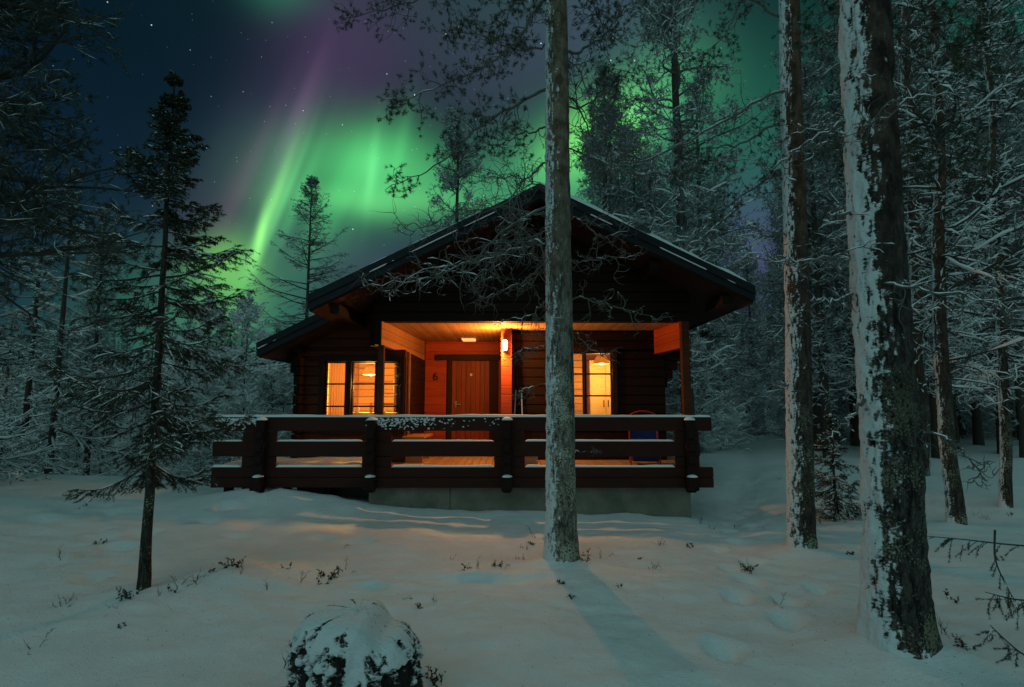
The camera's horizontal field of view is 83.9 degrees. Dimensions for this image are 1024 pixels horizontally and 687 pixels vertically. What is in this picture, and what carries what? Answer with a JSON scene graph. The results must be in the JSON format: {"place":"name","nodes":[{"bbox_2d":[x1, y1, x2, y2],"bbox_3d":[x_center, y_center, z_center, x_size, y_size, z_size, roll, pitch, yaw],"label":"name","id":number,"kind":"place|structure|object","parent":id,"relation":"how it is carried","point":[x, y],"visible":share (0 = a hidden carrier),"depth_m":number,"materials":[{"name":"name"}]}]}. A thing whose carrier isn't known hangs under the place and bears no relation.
{"place":"outdoors","nodes":[
{"label":"outdoors","id":0,"kind":"place"},
{"bbox_2d":[0,407,1023,686],"bbox_3d":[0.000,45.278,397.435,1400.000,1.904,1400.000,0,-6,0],"label":"snow ground","id":1,"kind":"structure","parent":0,"point":[482,625],"depth_m":5.26,"materials":[{"name":"white snow"}]},
{"bbox_2d":[0,317,36,472],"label":"spruce tree","id":2,"kind":"object","parent":1,"relation":"on","point":[6,366],"visible":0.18,"depth_m":17.16,"materials":[{"name":"green plant"}]},
{"bbox_2d":[4,333,39,471],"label":"spruce tree","id":3,"kind":"object","parent":1,"relation":"on","point":[24,391],"visible":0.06,"depth_m":21.89,"materials":[{"name":"green plant"}]},
{"bbox_2d":[6,315,56,469],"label":"pine tree","id":4,"kind":"object","parent":1,"relation":"on","point":[46,325],"visible":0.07,"depth_m":18.18,"materials":[{"name":"green plant"}]},
{"bbox_2d":[0,166,74,484],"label":"spruce tree","id":5,"kind":"object","parent":1,"relation":"on","point":[4,336],"visible":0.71,"depth_m":10.13,"materials":[{"name":"green plant"}]},
{"bbox_2d":[0,191,95,474],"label":"spruce tree","id":6,"kind":"object","parent":1,"relation":"on","point":[27,386],"visible":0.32,"depth_m":13.46,"materials":[{"name":"green plant"}]},
{"bbox_2d":[30,333,81,474],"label":"spruce tree","id":7,"kind":"object","parent":1,"relation":"on","point":[64,341],"visible":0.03,"depth_m":16.23,"materials":[{"name":"green plant"}]},
{"bbox_2d":[0,167,126,475],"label":"spruce tree","id":8,"kind":"object","parent":1,"relation":"on","point":[53,416],"visible":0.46,"depth_m":12.49,"materials":[{"name":"green plant"}]},
{"bbox_2d":[33,292,116,474],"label":"spruce tree","id":9,"kind":"object","parent":1,"relation":"on","point":[71,460],"visible":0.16,"depth_m":15.54,"materials":[{"name":"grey plant"}]},
{"bbox_2d":[25,206,143,474],"bbox_3d":[-11.020,0.148,15.047,2.363,7.959,2.423,-1,-6,8],"label":"pine tree","id":10,"kind":"object","parent":1,"relation":"on","point":[96,338],"visible":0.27,"depth_m":15.02,"materials":[{"name":"green plant"}]},
{"bbox_2d":[0,0,178,356],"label":"pine tree","id":11,"kind":"object","parent":1,"relation":"on","point":[36,11],"visible":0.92,"depth_m":8.13,"materials":[{"name":"green plant"}]},
{"bbox_2d":[72,313,120,471],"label":"pine tree","id":12,"kind":"object","parent":1,"relation":"on","point":[107,335],"visible":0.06,"depth_m":19.58,"materials":[{"name":"green plant"}]},
{"bbox_2d":[74,356,124,475],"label":"spruce tree","id":13,"kind":"object","parent":1,"relation":"on","point":[103,469],"visible":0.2,"depth_m":18.37,"materials":[{"name":"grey plant"}]},
{"bbox_2d":[105,329,125,429],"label":"pine tree","id":14,"kind":"object","parent":1,"relation":"on","point":[110,345],"visible":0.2,"depth_m":39.41,"materials":[{"name":"green plant"}]},
{"bbox_2d":[112,328,140,444],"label":"pine tree","id":15,"kind":"object","parent":1,"relation":"on","point":[118,379],"visible":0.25,"depth_m":32.35,"materials":[{"name":"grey plant"}]},
{"bbox_2d":[116,586,147,600],"bbox_3d":[-3.209,2.098,4.770,0.228,0.127,0.185,1,-6,-5],"label":"twig sprig","id":16,"kind":"object","parent":1,"relation":"on","point":[126,594],"visible":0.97,"depth_m":4.77,"materials":[{"name":"brown plant"}]},
{"bbox_2d":[103,381,165,477],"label":"young birch","id":17,"kind":"object","parent":1,"relation":"on","point":[128,442],"visible":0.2,"depth_m":17.32,"materials":[{"name":"white"}]},
{"bbox_2d":[107,328,163,479],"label":"spruce tree","id":18,"kind":"object","parent":1,"relation":"on","point":[140,417],"visible":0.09,"depth_m":18.57,"materials":[{"name":"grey plant"}]},
{"bbox_2d":[27,71,266,589],"bbox_3d":[-3.162,-0.116,5.179,1.851,5.000,1.870,4,-8,-34],"label":"spruce tree","id":19,"kind":"object","parent":1,"relation":"on","point":[183,430],"visible":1,"depth_m":5.18,"materials":[{"name":"green plant"}]},
{"bbox_2d":[118,303,175,474],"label":"spruce tree","id":20,"kind":"object","parent":1,"relation":"on","point":[168,357],"visible":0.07,"depth_m":23.54,"materials":[{"name":"green plant"}]},
{"bbox_2d":[157,354,182,464],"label":"young birch","id":21,"kind":"object","parent":1,"relation":"on","point":[171,375],"visible":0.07,"depth_m":22.31,"materials":[{"name":"white"}]},
{"bbox_2d":[159,296,197,474],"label":"pine tree","id":22,"kind":"object","parent":1,"relation":"on","point":[179,384],"visible":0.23,"depth_m":15.16,"materials":[{"name":"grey plant"}]},
{"bbox_2d":[156,348,219,483],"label":"young birch","id":23,"kind":"object","parent":1,"relation":"on","point":[192,360],"visible":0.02,"depth_m":17.23,"materials":[{"name":"white"}]},
{"bbox_2d":[156,295,246,483],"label":"young birch","id":24,"kind":"object","parent":1,"relation":"on","point":[196,464],"visible":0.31,"depth_m":13.71,"materials":[{"name":"white"}]},
{"bbox_2d":[212,311,243,457],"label":"pine tree","id":25,"kind":"object","parent":1,"relation":"on","point":[230,342],"visible":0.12,"depth_m":15.99,"materials":[{"name":"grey plant"}]},
{"bbox_2d":[179,289,290,480],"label":"young birch","id":26,"kind":"object","parent":1,"relation":"on","point":[252,312],"visible":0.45,"depth_m":13.79,"materials":[{"name":"white"}]},
{"bbox_2d":[212,356,265,464],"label":"young birch","id":27,"kind":"object","parent":1,"relation":"on","point":[247,401],"visible":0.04,"depth_m":15.04,"materials":[{"name":"white"}]},
{"bbox_2d":[253,363,290,432],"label":"young birch","id":28,"kind":"object","parent":1,"relation":"on","point":[265,383],"visible":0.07,"depth_m":18.29,"materials":[{"name":"white"}]},
{"bbox_2d":[256,325,289,439],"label":"pine tree","id":29,"kind":"object","parent":1,"relation":"on","point":[271,386],"visible":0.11,"depth_m":17.29,"materials":[{"name":"green plant"}]},
{"bbox_2d":[265,367,294,439],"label":"young birch","id":30,"kind":"object","parent":1,"relation":"on","point":[279,387],"visible":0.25,"depth_m":16.17,"materials":[{"name":"white"}]},
{"bbox_2d":[236,174,357,438],"bbox_3d":[-6.085,-0.125,17.428,5.978,10.131,5.810,0,-6,0],"label":"spruce tree","id":31,"kind":"object","parent":1,"relation":"on","point":[311,183],"visible":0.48,"depth_m":17.29,"materials":[{"name":"green plant"}]},
{"bbox_2d":[285,599,424,686],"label":"snowy stump","id":32,"kind":"object","parent":1,"relation":"on","point":[360,643],"visible":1,"depth_m":2.94,"materials":[{"name":"white snow"}]},
{"bbox_2d":[0,287,779,437],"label":"forest","id":33,"kind":"object","parent":1,"relation":"on","point":[132,367],"visible":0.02,"depth_m":57.23,"materials":[{"name":"green plant"}]},
{"bbox_2d":[425,666,445,686],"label":"twig sprig","id":34,"kind":"object","parent":1,"relation":"on","point":[436,679],"visible":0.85,"depth_m":3.45,"materials":[{"name":"brown plant"}]},
{"bbox_2d":[415,102,495,237],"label":"pine tree","id":35,"kind":"object","parent":1,"relation":"on","point":[465,165],"visible":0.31,"depth_m":19.51,"materials":[{"name":"green plant"}]},
{"bbox_2d":[223,182,755,517],"bbox_3d":[-0.515,0.647,12.320,8.370,5.675,7.764,0,-6,0],"label":"log cabin","id":36,"kind":"object","parent":1,"relation":"on","point":[421,355],"visible":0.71,"depth_m":9.61,"materials":[{"name":"brown wood"}]},
{"bbox_2d":[324,362,345,414],"bbox_3d":[-3.190,0.935,10.324,0.380,1.210,0.090,0,-6,0],"label":"window","id":37,"kind":"structure","parent":36,"relation":"in","point":[327,363],"depth_m":10.31,"materials":[{"name":"brown glass"}]},
{"bbox_2d":[328,363,344,414],"bbox_3d":[-3.249,0.996,10.553,0.303,1.400,0.051,0,-6,0],"label":"curtain","id":38,"kind":"object","parent":36,"relation":"hanging from","point":[336,375],"visible":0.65,"depth_m":10.57,"materials":[{"name":"fabric"}]},
{"bbox_2d":[351,362,375,414],"bbox_3d":[-2.680,0.935,10.324,0.440,1.210,0.090,0,-6,0],"label":"window","id":39,"kind":"structure","parent":36,"relation":"in","point":[353,363],"depth_m":10.32,"materials":[{"name":"brown glass"}]},
{"bbox_2d":[362,363,374,375],"bbox_3d":[-2.870,0.448,11.620,0.340,0.420,0.340,0,-6,0],"label":"pendant lamp","id":40,"kind":"object","parent":36,"relation":"hanging from","point":[369,369],"visible":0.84,"depth_m":11.50,"materials":[{"name":"glass"}]},
{"bbox_2d":[384,362,399,414],"bbox_3d":[-2.220,0.935,10.324,0.400,1.210,0.090,0,-6,0],"label":"window","id":41,"kind":"structure","parent":36,"relation":"in","point":[398,406],"depth_m":10.32,"materials":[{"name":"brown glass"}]},
{"bbox_2d":[402,434,432,462],"bbox_3d":[-1.720,1.910,10.455,0.380,0.460,1.100,0,-6,0],"label":"bench","id":42,"kind":"object","parent":36,"relation":"on","point":[416,437],"visible":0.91,"depth_m":9.99,"materials":[{"name":"brown wood"}]},
{"bbox_2d":[210,414,713,492],"bbox_3d":[-0.780,1.738,8.886,7.880,1.264,0.284,0,-6,0],"label":"porch railing","id":43,"kind":"object","parent":36,"relation":"attached to","point":[259,448],"visible":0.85,"depth_m":8.96,"materials":[{"name":"brown wood"}]},
{"bbox_2d":[451,361,489,439],"bbox_3d":[-0.920,1.365,12.634,0.836,1.975,0.115,0,-6,0],"label":"door","id":44,"kind":"structure","parent":36,"relation":"in","point":[467,398],"depth_m":12.68,"materials":[{"name":"brown wood"}]},
{"bbox_2d":[573,352,584,413],"bbox_3d":[1.128,0.780,10.744,0.455,1.230,0.090,0,-6,0],"label":"window","id":45,"kind":"structure","parent":36,"relation":"in","point":[582,373],"depth_m":10.74,"materials":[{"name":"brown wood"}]},
{"bbox_2d":[587,360,610,414],"bbox_3d":[2.120,1.399,13.060,0.720,2.000,0.470,0,-6,0],"label":"wardrobe","id":46,"kind":"object","parent":36,"relation":"in","point":[598,384],"visible":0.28,"depth_m":12.90,"materials":[{"name":"brown wood"}]},
{"bbox_2d":[585,352,612,414],"bbox_3d":[1.630,0.780,10.744,0.510,1.230,0.090,0,-6,0],"label":"window","id":47,"kind":"structure","parent":36,"relation":"in","point":[610,373],"depth_m":10.72,"materials":[{"name":"brown wood"}]},
{"bbox_2d":[593,354,608,364],"bbox_3d":[1.900,0.243,12.145,0.340,0.420,0.340,0,-6,0],"label":"pendant lamp","id":48,"kind":"object","parent":36,"relation":"hanging from","point":[599,360],"visible":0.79,"depth_m":12.03,"materials":[{"name":"glass"}]},
{"bbox_2d":[629,410,660,464],"bbox_3d":[2.280,1.619,9.831,0.516,0.924,0.463,-1,-6,9],"label":"camp chair","id":49,"kind":"object","parent":36,"relation":"on","point":[639,435],"visible":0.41,"depth_m":9.95,"materials":[{"name":"blue fabric"}]},
{"bbox_2d":[331,0,671,562],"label":"pine tree","id":50,"kind":"object","parent":1,"relation":"on","point":[561,542],"visible":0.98,"depth_m":6.34,"materials":[{"name":"plant"}]},
{"bbox_2d":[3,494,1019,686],"bbox_3d":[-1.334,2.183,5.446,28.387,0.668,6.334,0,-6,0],"label":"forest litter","id":51,"kind":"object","parent":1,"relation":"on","point":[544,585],"visible":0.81,"depth_m":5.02,"materials":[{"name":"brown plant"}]},
{"bbox_2d":[575,114,632,224],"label":"pine tree","id":52,"kind":"object","parent":1,"relation":"on","point":[587,171],"visible":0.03,"depth_m":23.23,"materials":[{"name":"green plant"}]},
{"bbox_2d":[576,71,653,221],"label":"pine tree","id":53,"kind":"object","parent":1,"relation":"on","point":[598,185],"visible":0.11,"depth_m":19.41,"materials":[{"name":"green plant"}]},
{"bbox_2d":[570,57,664,235],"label":"pine tree","id":54,"kind":"object","parent":1,"relation":"on","point":[604,192],"visible":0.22,"depth_m":18.01,"materials":[{"name":"green plant"}]},
{"bbox_2d":[608,118,680,392],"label":"pine tree","id":55,"kind":"object","parent":1,"relation":"on","point":[634,166],"visible":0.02,"depth_m":20.96,"materials":[{"name":"green plant"}]},
{"bbox_2d":[631,167,699,414],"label":"pine tree","id":56,"kind":"object","parent":1,"relation":"on","point":[646,206],"visible":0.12,"depth_m":19.06,"materials":[{"name":"green plant"}]},
{"bbox_2d":[665,361,700,440],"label":"young birch","id":57,"kind":"object","parent":1,"relation":"on","point":[675,406],"visible":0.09,"depth_m":19.20,"materials":[{"name":"white"}]},
{"bbox_2d":[591,0,775,414],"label":"pine tree","id":58,"kind":"object","parent":1,"relation":"on","point":[665,19],"visible":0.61,"depth_m":14.96,"materials":[{"name":"green plant"}]},
{"bbox_2d":[666,330,732,452],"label":"young birch","id":59,"kind":"object","parent":1,"relation":"on","point":[704,440],"visible":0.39,"depth_m":17.93,"materials":[{"name":"white"}]},
{"bbox_2d":[675,326,753,447],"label":"young birch","id":60,"kind":"object","parent":1,"relation":"on","point":[734,363],"visible":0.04,"depth_m":19.53,"materials":[{"name":"white"}]},
{"bbox_2d":[666,71,771,448],"bbox_3d":[6.458,-2.958,19.372,4.041,13.553,4.317,-3,-7,22],"label":"pine tree","id":61,"kind":"object","parent":1,"relation":"on","point":[703,333],"visible":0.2,"depth_m":19.13,"materials":[{"name":"green plant"}]},
{"bbox_2d":[692,319,755,452],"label":"young birch","id":62,"kind":"object","parent":1,"relation":"on","point":[726,410],"visible":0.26,"depth_m":18.35,"materials":[{"name":"white"}]},
{"bbox_2d":[710,359,746,437],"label":"young birch","id":63,"kind":"object","parent":1,"relation":"on","point":[733,395],"visible":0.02,"depth_m":22.90,"materials":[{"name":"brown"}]},
{"bbox_2d":[703,221,755,409],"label":"pine tree","id":64,"kind":"object","parent":1,"relation":"on","point":[729,269],"visible":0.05,"depth_m":29.09,"materials":[{"name":"green plant"}]},
{"bbox_2d":[703,195,758,390],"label":"pine tree","id":65,"kind":"object","parent":1,"relation":"on","point":[730,268],"visible":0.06,"depth_m":33.99,"materials":[{"name":"green plant"}]},
{"bbox_2d":[709,327,754,442],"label":"young birch","id":66,"kind":"object","parent":1,"relation":"on","point":[736,404],"visible":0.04,"depth_m":21.05,"materials":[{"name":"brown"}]},
{"bbox_2d":[712,319,756,435],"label":"young birch","id":67,"kind":"object","parent":1,"relation":"on","point":[744,397],"visible":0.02,"depth_m":24.57,"materials":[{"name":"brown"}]},
{"bbox_2d":[716,313,764,439],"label":"spruce tree","id":68,"kind":"object","parent":1,"relation":"on","point":[736,387],"visible":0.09,"depth_m":23.67,"materials":[{"name":"green plant"}]},
{"bbox_2d":[582,0,899,548],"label":"pine tree","id":69,"kind":"object","parent":1,"relation":"on","point":[801,508],"visible":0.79,"depth_m":7.19,"materials":[{"name":"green plant"}]},
{"bbox_2d":[723,246,766,384],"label":"pine tree","id":70,"kind":"object","parent":1,"relation":"on","point":[729,254],"visible":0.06,"depth_m":39.86,"materials":[{"name":"green plant"}]},
{"bbox_2d":[728,329,774,434],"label":"young birch","id":71,"kind":"object","parent":1,"relation":"on","point":[760,420],"visible":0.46,"depth_m":26.82,"materials":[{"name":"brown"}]},
{"bbox_2d":[731,247,771,426],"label":"pine tree","id":72,"kind":"object","parent":1,"relation":"on","point":[747,270],"visible":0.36,"depth_m":36.39,"materials":[{"name":"green plant"}]},
{"bbox_2d":[736,254,773,389],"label":"pine tree","id":73,"kind":"object","parent":1,"relation":"on","point":[752,313],"visible":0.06,"depth_m":49.41,"materials":[{"name":"green plant"}]},
{"bbox_2d":[755,262,781,416],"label":"pine tree","id":74,"kind":"object","parent":1,"relation":"on","point":[768,286],"visible":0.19,"depth_m":43.40,"materials":[{"name":"green plant"}]},
{"bbox_2d":[751,187,812,401],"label":"pine tree","id":75,"kind":"object","parent":1,"relation":"on","point":[772,309],"visible":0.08,"depth_m":29.54,"materials":[{"name":"green plant"}]},
{"bbox_2d":[747,187,823,378],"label":"pine tree","id":76,"kind":"object","parent":1,"relation":"on","point":[752,322],"visible":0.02,"depth_m":31.92,"materials":[{"name":"green plant"}]},
{"bbox_2d":[744,31,854,450],"bbox_3d":[10.029,-3.609,19.281,4.562,14.982,4.448,-1,-6,10],"label":"pine tree","id":77,"kind":"object","parent":1,"relation":"on","point":[817,412],"visible":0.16,"depth_m":19.07,"materials":[{"name":"brown plant"}]},
{"bbox_2d":[746,43,855,457],"bbox_3d":[9.159,-2.813,17.142,3.836,12.920,3.934,0,-6,1],"label":"pine tree","id":78,"kind":"object","parent":1,"relation":"on","point":[819,334],"visible":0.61,"depth_m":16.93,"materials":[{"name":"green plant"}]},
{"bbox_2d":[757,303,848,440],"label":"young birch","id":79,"kind":"object","parent":1,"relation":"on","point":[781,398],"visible":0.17,"depth_m":22.06,"materials":[{"name":"brown"}]},
{"bbox_2d":[759,242,846,438],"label":"spruce tree","id":80,"kind":"object","parent":1,"relation":"on","point":[772,429],"visible":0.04,"depth_m":24.12,"materials":[{"name":"green plant"}]},
{"bbox_2d":[766,46,859,445],"bbox_3d":[11.641,-3.547,20.195,4.174,14.836,4.642,4,-7,-31],"label":"pine tree","id":81,"kind":"object","parent":1,"relation":"on","point":[854,434],"visible":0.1,"depth_m":20.00,"materials":[{"name":"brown plant"}]},
{"bbox_2d":[813,413,861,523],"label":"spruce tree","id":82,"kind":"object","parent":1,"relation":"on","point":[831,449],"visible":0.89,"depth_m":9.06,"materials":[{"name":"green plant"}]},
{"bbox_2d":[821,327,854,438],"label":"young birch","id":83,"kind":"object","parent":1,"relation":"on","point":[841,406],"visible":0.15,"depth_m":21.87,"materials":[{"name":"white plant"}]},
{"bbox_2d":[820,89,907,394],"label":"pine tree","id":84,"kind":"object","parent":1,"relation":"on","point":[847,367],"visible":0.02,"depth_m":19.11,"materials":[{"name":"green plant"}]},
{"bbox_2d":[751,0,1023,659],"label":"pine tree","id":85,"kind":"object","parent":1,"relation":"on","point":[896,615],"visible":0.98,"depth_m":4.06,"materials":[{"name":"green plant"}]},
{"bbox_2d":[803,0,971,392],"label":"pine tree","id":86,"kind":"object","parent":1,"relation":"on","point":[843,201],"visible":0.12,"depth_m":17.03,"materials":[{"name":"green plant"}]},
{"bbox_2d":[837,0,993,475],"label":"pine tree","id":87,"kind":"object","parent":1,"relation":"on","point":[924,406],"visible":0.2,"depth_m":13.85,"materials":[{"name":"grey plant"}]},
{"bbox_2d":[818,0,1023,524],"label":"pine tree","id":88,"kind":"object","parent":1,"relation":"on","point":[955,511],"visible":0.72,"depth_m":8.80,"materials":[{"name":"plant"}]},
{"bbox_2d":[822,0,1023,458],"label":"pine tree","id":89,"kind":"object","parent":1,"relation":"on","point":[935,452],"visible":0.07,"depth_m":16.38,"materials":[{"name":"brown plant"}]},
{"bbox_2d":[894,30,1022,414],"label":"pine tree","id":90,"kind":"object","parent":1,"relation":"on","point":[963,362],"visible":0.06,"depth_m":17.06,"materials":[{"name":"green plant"}]},
{"bbox_2d":[898,8,1021,448],"bbox_3d":[14.573,-4.135,19.630,5.091,15.985,4.766,1,-6,-10],"label":"pine tree","id":91,"kind":"object","parent":1,"relation":"on","point":[957,435],"visible":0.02,"depth_m":18.70,"materials":[{"name":"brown plant"}]},
{"bbox_2d":[903,0,1023,507],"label":"pine tree","id":92,"kind":"object","parent":1,"relation":"on","point":[1005,482],"visible":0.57,"depth_m":10.36,"materials":[{"name":"green plant"}]},
{"bbox_2d":[924,365,1014,438],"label":"spruce tree","id":93,"kind":"object","parent":1,"relation":"on","point":[962,419],"visible":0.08,"depth_m":22.78,"materials":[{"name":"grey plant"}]},
{"bbox_2d":[926,76,1022,445],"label":"pine tree","id":94,"kind":"object","parent":1,"relation":"on","point":[977,434],"visible":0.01,"depth_m":19.52,"materials":[{"name":"brown plant"}]},
{"bbox_2d":[931,63,1023,453],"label":"pine tree","id":95,"kind":"object","parent":1,"relation":"on","point":[985,257],"visible":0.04,"depth_m":17.92,"materials":[{"name":"green plant"}]},
{"bbox_2d":[960,369,995,435],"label":"young birch","id":96,"kind":"object","parent":1,"relation":"on","point":[969,429],"visible":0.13,"depth_m":23.89,"materials":[{"name":"brown"}]},
{"bbox_2d":[946,0,1023,457],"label":"pine tree","id":97,"kind":"object","parent":1,"relation":"on","point":[1019,401],"visible":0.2,"depth_m":16.65,"materials":[{"name":"green plant"}]},
{"bbox_2d":[963,51,1023,396],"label":"pine tree","id":98,"kind":"object","parent":1,"relation":"on","point":[1007,190],"depth_m":19.79,"materials":[{"name":"green plant"}]},
{"bbox_2d":[971,356,1016,438],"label":"spruce tree","id":99,"kind":"object","parent":1,"relation":"on","point":[1013,424],"visible":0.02,"depth_m":22.59,"materials":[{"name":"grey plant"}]},
{"bbox_2d":[977,32,1023,394],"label":"pine tree","id":100,"kind":"object","parent":1,"relation":"on","point":[1020,114],"visible":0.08,"depth_m":18.42,"materials":[{"name":"green plant"}]},
{"bbox_2d":[0,0,1023,401],"label":"sky","id":101,"kind":"structure","parent":0,"point":[279,97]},
{"bbox_2d":[927,536,1023,562],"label":"spruce bough","id":102,"kind":"object","parent":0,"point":[945,541],"visible":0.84,"depth_m":4.38,"materials":[{"name":"green plant"}]},
{"bbox_2d":[975,592,1023,630],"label":"spruce bough","id":103,"kind":"object","parent":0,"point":[1012,610],"visible":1,"depth_m":3.74,"materials":[{"name":"green plant"}]},
{"bbox_2d":[975,625,1023,667],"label":"spruce bough","id":104,"kind":"object","parent":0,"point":[1009,654],"visible":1,"depth_m":3.41,"materials":[{"name":"green plant"}]},
{"bbox_2d":[989,530,1015,608],"bbox_3d":[3.583,1.665,4.178,0.242,0.556,0.143,4,-7,-34],"label":"spruce bough","id":105,"kind":"object","parent":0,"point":[995,561],"visible":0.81,"depth_m":4.18,"materials":[{"name":"grey plant"}]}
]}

